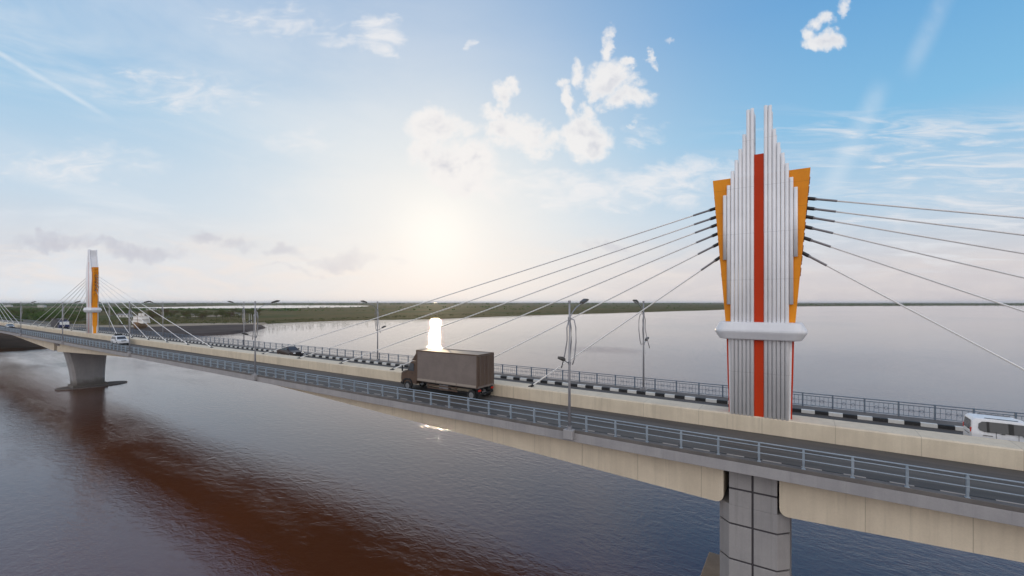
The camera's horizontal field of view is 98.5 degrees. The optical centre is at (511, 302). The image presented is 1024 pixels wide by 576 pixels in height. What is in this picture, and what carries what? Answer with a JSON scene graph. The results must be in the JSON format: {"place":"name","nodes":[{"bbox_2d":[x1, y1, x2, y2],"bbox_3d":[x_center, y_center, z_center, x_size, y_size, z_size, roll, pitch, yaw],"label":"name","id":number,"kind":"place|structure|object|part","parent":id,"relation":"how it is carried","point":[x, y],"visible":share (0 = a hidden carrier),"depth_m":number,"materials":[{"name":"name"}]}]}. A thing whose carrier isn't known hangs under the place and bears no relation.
{"place":"outdoors","nodes":[
{"label":"outdoors","id":0,"kind":"place"},
{"bbox_2d":[0,333,44,350],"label":"river bank","id":1,"kind":"structure","parent":0,"point":[8,342],"depth_m":213.78,"materials":[{"name":"brown soil"}]},
{"bbox_2d":[132,313,149,328],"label":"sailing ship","id":2,"kind":"object","parent":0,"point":[138,322],"visible":0.93,"depth_m":337.79,"materials":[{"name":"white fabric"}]},
{"bbox_2d":[70,322,266,327],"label":"beach","id":3,"kind":"structure","parent":0,"point":[192,324],"depth_m":401.76,"materials":[{"name":"beige sand"}]},
{"bbox_2d":[80,324,265,337],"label":"gravel spit","id":4,"kind":"structure","parent":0,"point":[197,330],"depth_m":324.88,"materials":[{"name":"grey gravel"}]},
{"bbox_2d":[132,305,362,307],"bbox_3d":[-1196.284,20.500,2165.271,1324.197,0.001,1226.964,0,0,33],"label":"lake water","id":5,"kind":"structure","parent":0,"point":[291,306],"depth_m":2113.09,"materials":[{"name":"grey liquid"}]},
{"bbox_2d":[0,302,1023,575],"bbox_3d":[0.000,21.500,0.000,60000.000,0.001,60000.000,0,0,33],"label":"river water","id":6,"kind":"structure","parent":0,"point":[150,468],"depth_m":58.41,"materials":[{"name":"grey liquid"}]},
{"bbox_2d":[55,343,126,389],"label":"bridge pier","id":7,"kind":"structure","parent":6,"relation":"in","point":[86,371],"depth_m":110.97,"materials":[{"name":"concrete"}]},
{"bbox_2d":[0,319,1023,562],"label":"road bridge","id":8,"kind":"structure","parent":7,"relation":"on","point":[961,522],"depth_m":29.21,"materials":[{"name":"beige paint"}]},
{"bbox_2d":[13,301,36,335],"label":"street lamp","id":9,"kind":"object","parent":8,"relation":"on","point":[20,334],"visible":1,"depth_m":125.60,"materials":[{"name":"grey metal"}]},
{"bbox_2d":[53,301,80,343],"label":"street lamp","id":10,"kind":"object","parent":8,"relation":"on","point":[62,341],"visible":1,"depth_m":102.02,"materials":[{"name":"grey metal"}]},
{"bbox_2d":[83,249,101,333],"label":"bridge pylon","id":11,"kind":"object","parent":8,"relation":"on","point":[91,309],"visible":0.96,"depth_m":114.14,"materials":[{"name":"white metal"}]},
{"bbox_2d":[30,278,85,325],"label":"stay cable","id":12,"kind":"object","parent":11,"relation":"attached to","point":[56,303],"visible":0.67,"depth_m":134.29,"materials":[{"name":"white metal"}]},
{"bbox_2d":[95,285,132,337],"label":"stay cable","id":13,"kind":"object","parent":11,"relation":"attached to","point":[112,309],"visible":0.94,"depth_m":106.73,"materials":[{"name":"white metal"}]},
{"bbox_2d":[95,282,148,339],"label":"stay cable","id":14,"kind":"object","parent":11,"relation":"attached to","point":[121,310],"visible":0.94,"depth_m":103.09,"materials":[{"name":"white metal"}]},
{"bbox_2d":[95,279,167,341],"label":"stay cable","id":15,"kind":"object","parent":11,"relation":"attached to","point":[133,312],"visible":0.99,"depth_m":98.75,"materials":[{"name":"white metal"}]},
{"bbox_2d":[95,277,189,344],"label":"stay cable","id":16,"kind":"object","parent":11,"relation":"attached to","point":[143,312],"visible":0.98,"depth_m":94.84,"materials":[{"name":"white metal"}]},
{"bbox_2d":[95,274,213,347],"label":"stay cable","id":17,"kind":"object","parent":11,"relation":"attached to","point":[158,314],"visible":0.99,"depth_m":90.42,"materials":[{"name":"white metal"}]},
{"bbox_2d":[99,302,115,330],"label":"street lamp","id":18,"kind":"object","parent":8,"relation":"on","point":[108,314],"visible":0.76,"depth_m":135.62,"materials":[{"name":"grey metal"}]},
{"bbox_2d":[118,301,150,356],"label":"street lamp","id":19,"kind":"object","parent":8,"relation":"on","point":[129,351],"visible":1,"depth_m":78.44,"materials":[{"name":"grey metal"}]},
{"bbox_2d":[151,302,169,336],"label":"street lamp","id":20,"kind":"object","parent":8,"relation":"on","point":[162,319],"visible":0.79,"depth_m":113.08,"materials":[{"name":"grey metal"}]},
{"bbox_2d":[227,301,251,345],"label":"street lamp","id":21,"kind":"object","parent":8,"relation":"on","point":[242,320],"visible":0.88,"depth_m":90.37,"materials":[{"name":"grey metal"}]},
{"bbox_2d":[241,300,279,379],"bbox_3d":[-31.558,4.675,55.404,1.161,9.890,4.641,0,0,33],"label":"street lamp","id":22,"kind":"object","parent":8,"relation":"on","point":[255,374],"visible":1,"depth_m":54.69,"materials":[{"name":"grey metal"}]},
{"bbox_2d":[361,300,385,360],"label":"street lamp","id":23,"kind":"object","parent":8,"relation":"on","point":[376,322],"visible":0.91,"depth_m":67.87,"materials":[{"name":"grey metal"}]},
{"bbox_2d":[4,321,962,434],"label":"road","id":24,"kind":"structure","parent":8,"relation":"on","point":[800,414],"depth_m":42.57,"materials":[{"name":"grey asphalt"}]},
{"bbox_2d":[51,318,70,328],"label":"cabover truck","id":25,"kind":"object","parent":24,"relation":"on","point":[54,322],"visible":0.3,"depth_m":142.46,"materials":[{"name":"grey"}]},
{"bbox_2d":[277,346,303,356],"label":"sedan","id":26,"kind":"object","parent":24,"relation":"on","point":[292,350],"visible":0.91,"depth_m":73.52,"materials":[{"name":"grey paint"}]},
{"bbox_2d":[963,413,1023,441],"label":"white van","id":27,"kind":"object","parent":24,"relation":"on","point":[993,426],"visible":0.58,"depth_m":27.21,"materials":[{"name":"paint"}]},
{"bbox_3d":[29.272,7.724,28.336,0.077,0.615,1.414,0,0,33],"label":"rear window","id":28,"kind":"part","parent":27,"relation":"part of","materials":[{"name":"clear glass"}]},
{"bbox_3d":[29.232,7.724,27.394,0.384,0.630,0.146,0,0,33],"label":"side window","id":29,"kind":"part","parent":27,"relation":"part of","materials":[{"name":"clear glass"}]},
{"bbox_3d":[29.821,7.724,27.007,0.832,0.630,0.146,0,0,33],"label":"side window","id":30,"kind":"part","parent":27,"relation":"part of","materials":[{"name":"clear glass"}]},
{"bbox_3d":[30.790,7.728,26.370,1.072,0.621,0.145,0,0,33],"label":"side window","id":31,"kind":"part","parent":27,"relation":"part of","materials":[{"name":"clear glass"}]},
{"bbox_2d":[0,325,1023,503],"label":"road","id":32,"kind":"structure","parent":8,"relation":"on","point":[982,470],"depth_m":30.21,"materials":[{"name":"grey asphalt"}]},
{"bbox_2d":[5,324,14,327],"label":"sedan","id":33,"kind":"object","parent":32,"relation":"on","point":[9,325],"visible":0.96,"depth_m":156.59,"materials":[{"name":"silver metal"}]},
{"bbox_2d":[111,333,128,344],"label":"offroad car","id":34,"kind":"object","parent":32,"relation":"on","point":[119,338],"visible":0.96,"depth_m":94.90,"materials":[{"name":"white paint"}]},
{"bbox_2d":[401,348,493,399],"bbox_3d":[-6.814,7.045,44.778,10.495,4.310,2.900,0,0,33],"label":"box truck","id":35,"kind":"object","parent":32,"relation":"on","point":[447,369],"visible":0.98,"depth_m":42.90,"materials":[{"name":"brown metal"}]},
{"bbox_2d":[0,327,1023,498],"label":"bridge railing","id":36,"kind":"object","parent":8,"relation":"on","point":[967,478],"visible":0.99,"depth_m":29.43,"materials":[{"name":"grey metal"}]},
{"bbox_2d":[2,317,1023,421],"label":"bridge railing","id":37,"kind":"object","parent":8,"relation":"on","point":[1015,415],"visible":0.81,"depth_m":46.33,"materials":[{"name":"grey metal"}]},
{"bbox_2d":[558,299,588,439],"bbox_3d":[4.394,4.675,31.814,1.161,9.890,4.641,0,0,33],"label":"street lamp","id":38,"kind":"object","parent":8,"relation":"on","point":[569,432],"visible":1,"depth_m":31.09,"materials":[{"name":"grey metal"}]},
{"bbox_2d":[633,299,649,389],"bbox_3d":[13.230,4.675,44.807,1.161,9.890,4.641,0,0,33],"label":"street lamp","id":39,"kind":"object","parent":8,"relation":"on","point":[635,301],"visible":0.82,"depth_m":45.38,"materials":[{"name":"grey metal"}]},
{"bbox_2d":[713,105,810,420],"bbox_3d":[17.769,-2.835,31.638,6.055,21.830,2.710,0,0,33],"label":"bridge pylon","id":40,"kind":"object","parent":8,"relation":"on","point":[761,203],"visible":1,"depth_m":30.95,"materials":[{"name":"white metal"}]},
{"bbox_2d":[262,207,714,353],"bbox_3d":[-11.724,0.481,50.990,65.048,15.395,0.360,0,0,33],"label":"stay cable","id":41,"kind":"object","parent":40,"relation":"attached to","point":[711,209],"visible":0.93,"depth_m":41.70,"materials":[{"name":"grey metal"}]},
{"bbox_2d":[298,216,715,357],"bbox_3d":[-7.646,0.807,48.314,55.404,14.747,0.360,0,0,33],"label":"stay cable","id":42,"kind":"object","parent":40,"relation":"attached to","point":[712,218],"visible":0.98,"depth_m":40.82,"materials":[{"name":"grey metal"}]},
{"bbox_2d":[339,223,716,363],"bbox_3d":[-3.569,1.100,45.639,45.757,14.169,0.360,0,0,33],"label":"stay cable","id":43,"kind":"object","parent":40,"relation":"attached to","point":[712,226],"visible":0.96,"depth_m":40.31,"materials":[{"name":"grey metal"}]},
{"bbox_2d":[390,233,716,369],"bbox_3d":[0.554,1.438,42.934,36.018,13.501,0.360,0,0,33],"label":"stay cable","id":44,"kind":"object","parent":40,"relation":"attached to","point":[712,235],"visible":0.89,"depth_m":38.73,"materials":[{"name":"grey metal"}]},
{"bbox_2d":[494,243,718,356],"bbox_3d":[4.639,1.818,40.253,26.390,12.753,0.360,0,0,33],"label":"stay cable","id":45,"kind":"object","parent":40,"relation":"attached to","point":[712,246],"visible":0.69,"depth_m":36.81,"materials":[{"name":"grey metal"}]},
{"bbox_2d":[528,256,719,386],"bbox_3d":[8.693,2.327,37.593,16.889,11.751,0.360,0,0,33],"label":"stay cable","id":46,"kind":"object","parent":40,"relation":"attached to","point":[703,268],"visible":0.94,"depth_m":36.47,"materials":[{"name":"grey metal"}]},
{"bbox_2d":[802,251,1023,370],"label":"stay cable","id":47,"kind":"object","parent":40,"relation":"attached to","point":[805,254],"visible":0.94,"depth_m":27.19,"materials":[{"name":"grey metal"}]},
{"bbox_2d":[804,236,1023,311],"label":"stay cable","id":48,"kind":"object","parent":40,"relation":"attached to","point":[814,241],"visible":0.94,"depth_m":27.25,"materials":[{"name":"grey metal"}]},
{"bbox_2d":[805,225,1023,277],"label":"stay cable","id":49,"kind":"object","parent":40,"relation":"attached to","point":[813,228],"visible":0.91,"depth_m":27.15,"materials":[{"name":"grey metal"}]},
{"bbox_2d":[806,206,1023,235],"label":"stay cable","id":50,"kind":"object","parent":40,"relation":"attached to","point":[817,209],"visible":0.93,"depth_m":27.16,"materials":[{"name":"grey metal"}]},
{"bbox_2d":[806,215,1023,253],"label":"stay cable","id":51,"kind":"object","parent":40,"relation":"attached to","point":[813,217],"visible":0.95,"depth_m":27.18,"materials":[{"name":"grey metal"}]},
{"bbox_2d":[807,197,1023,218],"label":"stay cable","id":52,"kind":"object","parent":40,"relation":"attached to","point":[819,199],"visible":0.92,"depth_m":27.12,"materials":[{"name":"grey metal"}]},
{"bbox_2d":[700,471,791,575],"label":"bridge pier","id":53,"kind":"structure","parent":6,"relation":"in","point":[755,531],"depth_m":26.00,"materials":[{"name":"concrete"}]},
{"bbox_2d":[0,303,1023,325],"bbox_3d":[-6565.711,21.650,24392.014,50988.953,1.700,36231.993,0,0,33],"label":"land","id":54,"kind":"structure","parent":0,"point":[364,311],"depth_m":1107.92,"materials":[{"name":"green plant"}]},
{"bbox_2d":[4,314,21,320],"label":"broadleaf tree","id":55,"kind":"object","parent":54,"relation":"on","point":[10,316],"visible":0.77,"depth_m":461.56,"materials":[{"name":"green plant"}]},
{"bbox_2d":[28,310,42,320],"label":"broadleaf tree","id":56,"kind":"object","parent":54,"relation":"on","point":[36,317],"visible":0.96,"depth_m":437.42,"materials":[{"name":"green plant"}]},
{"bbox_2d":[37,310,46,319],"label":"broadleaf tree","id":57,"kind":"object","parent":54,"relation":"on","point":[43,316],"visible":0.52,"depth_m":450.77,"materials":[{"name":"green plant"}]},
{"bbox_2d":[50,310,61,318],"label":"broadleaf tree","id":58,"kind":"object","parent":54,"relation":"on","point":[58,315],"visible":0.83,"depth_m":483.57,"materials":[{"name":"green plant"}]},
{"bbox_2d":[117,314,132,316],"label":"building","id":59,"kind":"structure","parent":54,"relation":"on","point":[121,315],"depth_m":611.04,"materials":[{"name":"white glass"}]},
{"bbox_2d":[1,308,709,323],"bbox_3d":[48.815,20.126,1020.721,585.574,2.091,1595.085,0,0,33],"label":"scrub","id":60,"kind":"object","parent":54,"relation":"on","point":[124,320],"visible":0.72,"depth_m":490.02,"materials":[{"name":"green plant"}]},
{"bbox_2d":[0,303,1023,310],"bbox_3d":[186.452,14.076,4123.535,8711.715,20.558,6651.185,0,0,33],"label":"distant woodland","id":61,"kind":"object","parent":54,"relation":"on","point":[84,304],"visible":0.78,"depth_m":2476.47,"materials":[{"name":"green plant"}]},
{"bbox_2d":[0,0,1023,302],"label":"sky","id":62,"kind":"structure","parent":0,"point":[206,151],"materials":[{"name":"blue"}]}
]}

